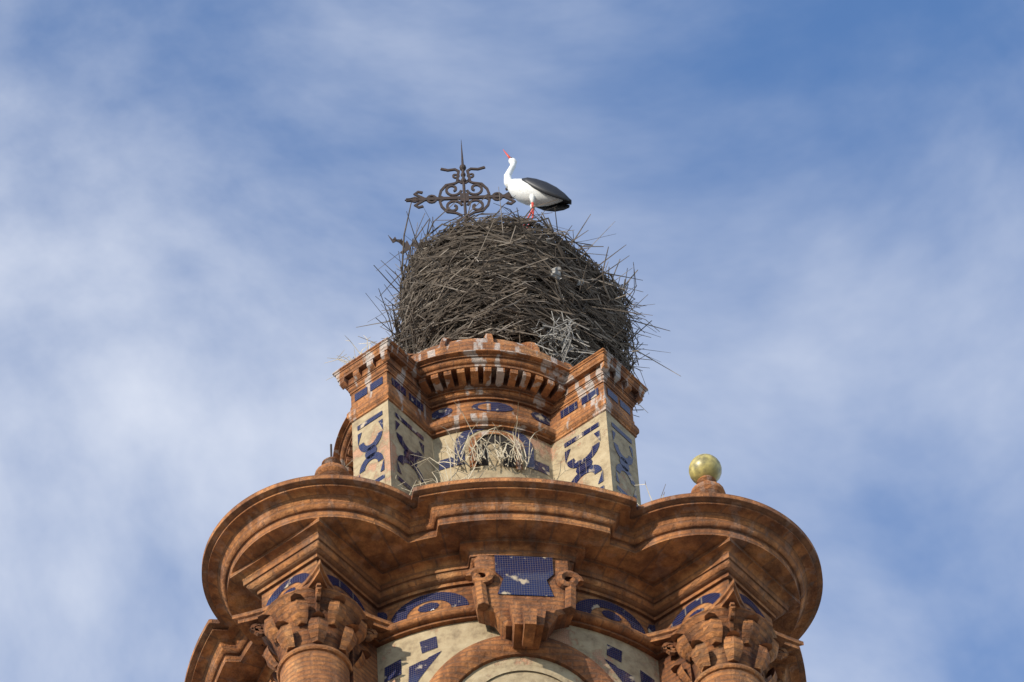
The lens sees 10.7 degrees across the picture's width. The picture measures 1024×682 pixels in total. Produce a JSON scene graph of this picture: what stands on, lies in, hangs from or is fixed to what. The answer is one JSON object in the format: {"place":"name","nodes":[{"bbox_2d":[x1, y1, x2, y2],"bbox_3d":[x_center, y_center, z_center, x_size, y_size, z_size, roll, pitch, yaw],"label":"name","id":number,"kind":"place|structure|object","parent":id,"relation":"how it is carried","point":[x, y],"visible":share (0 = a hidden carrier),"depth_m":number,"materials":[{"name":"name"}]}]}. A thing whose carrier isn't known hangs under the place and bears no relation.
{"place":"outdoors","nodes":[
{"label":"outdoors","id":0,"kind":"place"},
{"bbox_2d":[0,0,1023,681],"label":"sky","id":1,"kind":"structure","parent":0,"point":[819,204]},
{"bbox_2d":[232,560,803,681],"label":"columns","id":2,"kind":"structure","parent":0,"point":[316,634],"depth_m":52.93,"materials":[{"name":"brick"}]},
{"bbox_2d":[184,474,822,681],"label":"cornice","id":3,"kind":"structure","parent":2,"relation":"on","point":[375,547],"depth_m":53.57,"materials":[{"name":"brick"}]},
{"bbox_2d":[332,337,647,505],"bbox_3d":[-0.257,2.508,56.936,3.340,4.070,3.340,3,-50,-6],"label":"tier","id":4,"kind":"object","parent":3,"relation":"attached to","point":[407,372],"depth_m":57.12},
{"bbox_2d":[408,333,571,368],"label":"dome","id":5,"kind":"structure","parent":4,"relation":"on","point":[448,345],"depth_m":57.76,"materials":[{"name":"brick"}]},
{"bbox_2d":[388,141,515,253],"bbox_3d":[-0.583,-0.813,60.899,1.554,4.630,0.078,-1,-50,-3],"label":"iron cross","id":6,"kind":"object","parent":5,"relation":"on","point":[464,197],"visible":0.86,"depth_m":61.85,"materials":[{"name":"black metal"}]},
{"bbox_2d":[422,243,604,364],"bbox_3d":[0.035,-0.043,59.934,2.083,1.623,1.938,3,-50,-6],"label":"nest","id":7,"kind":"object","parent":5,"relation":"on","point":[457,326],"visible":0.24,"depth_m":59.09,"materials":[{"name":"wood"}]},
{"bbox_2d":[366,195,668,416],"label":"nest sticks","id":8,"kind":"object","parent":5,"relation":"on","point":[434,275],"visible":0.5,"depth_m":59.27,"materials":[{"name":"wood"}]},
{"bbox_2d":[503,150,571,227],"bbox_3d":[0.280,-1.683,60.484,0.728,1.467,0.316,-5,-50,1],"label":"stork","id":9,"kind":"object","parent":8,"relation":"on","point":[531,192],"visible":0.98,"depth_m":60.31,"materials":[{"name":"white"}]},
{"bbox_2d":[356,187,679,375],"bbox_3d":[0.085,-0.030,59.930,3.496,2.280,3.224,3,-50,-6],"label":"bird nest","id":10,"kind":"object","parent":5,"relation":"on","point":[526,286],"visible":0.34,"depth_m":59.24,"materials":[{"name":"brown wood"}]},
{"bbox_2d":[339,350,642,475],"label":"dentils","id":11,"kind":"object","parent":4,"relation":"attached to","point":[557,392],"visible":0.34,"depth_m":57.40,"materials":[{"name":"brick"}]},
{"bbox_2d":[476,435,514,466],"bbox_3d":[-0.290,2.014,57.526,1.903,0.470,1.903,-33,-56,22],"label":"arched opening","id":12,"kind":"object","parent":4,"relation":"attached to","point":[493,438],"visible":0.25,"depth_m":56.83,"materials":[{"name":"black"}]},
{"bbox_2d":[469,430,522,469],"bbox_3d":[-0.290,2.013,57.528,2.011,0.576,2.011,-33,-56,22],"label":"arch surround","id":13,"kind":"object","parent":4,"relation":"attached to","point":[518,463],"visible":0.23,"depth_m":56.83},
{"bbox_2d":[355,377,637,505],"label":"tiles","id":14,"kind":"object","parent":4,"relation":"attached to","point":[584,466],"visible":0.34,"depth_m":56.77,"materials":[{"name":"blue tile"}]},
{"bbox_2d":[326,335,665,504],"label":"dry grass","id":15,"kind":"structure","parent":3,"relation":"on","point":[483,451],"depth_m":56.61,"materials":[{"name":"beige plant"}]},
{"bbox_2d":[315,457,725,493],"bbox_3d":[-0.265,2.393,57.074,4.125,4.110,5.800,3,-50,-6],"label":"finial bases","id":16,"kind":"object","parent":3,"relation":"on","point":[705,483],"visible":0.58,"depth_m":54.03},
{"bbox_2d":[689,454,721,483],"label":"finial balls","id":17,"kind":"object","parent":16,"relation":"on","point":[700,465],"visible":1,"depth_m":54.39},
{"bbox_2d":[531,267,594,366],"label":"nest rags","id":18,"kind":"object","parent":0,"point":[563,355],"visible":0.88,"depth_m":58.57,"materials":[{"name":"grey fabric"}]},
{"bbox_3d":[0.968,20.713,35.192,7.700,35.100,7.700,3,-50,-6],"label":"tower shaft","id":19,"kind":"object","parent":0,"visible":0},
{"bbox_2d":[377,621,659,681],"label":"wall","id":20,"kind":"structure","parent":19,"relation":"on","point":[453,639],"depth_m":53.12,"materials":[{"name":"paint"}]},
{"bbox_2d":[266,555,764,681],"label":"tiles","id":21,"kind":"object","parent":20,"relation":"attached to","point":[523,575],"visible":0.77,"depth_m":53.30,"materials":[{"name":"blue tile"}]},
{"bbox_2d":[429,554,613,681],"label":"arch","id":22,"kind":"structure","parent":20,"relation":"attached to","point":[525,625],"depth_m":52.75,"materials":[{"name":"brown brick"}]}
]}

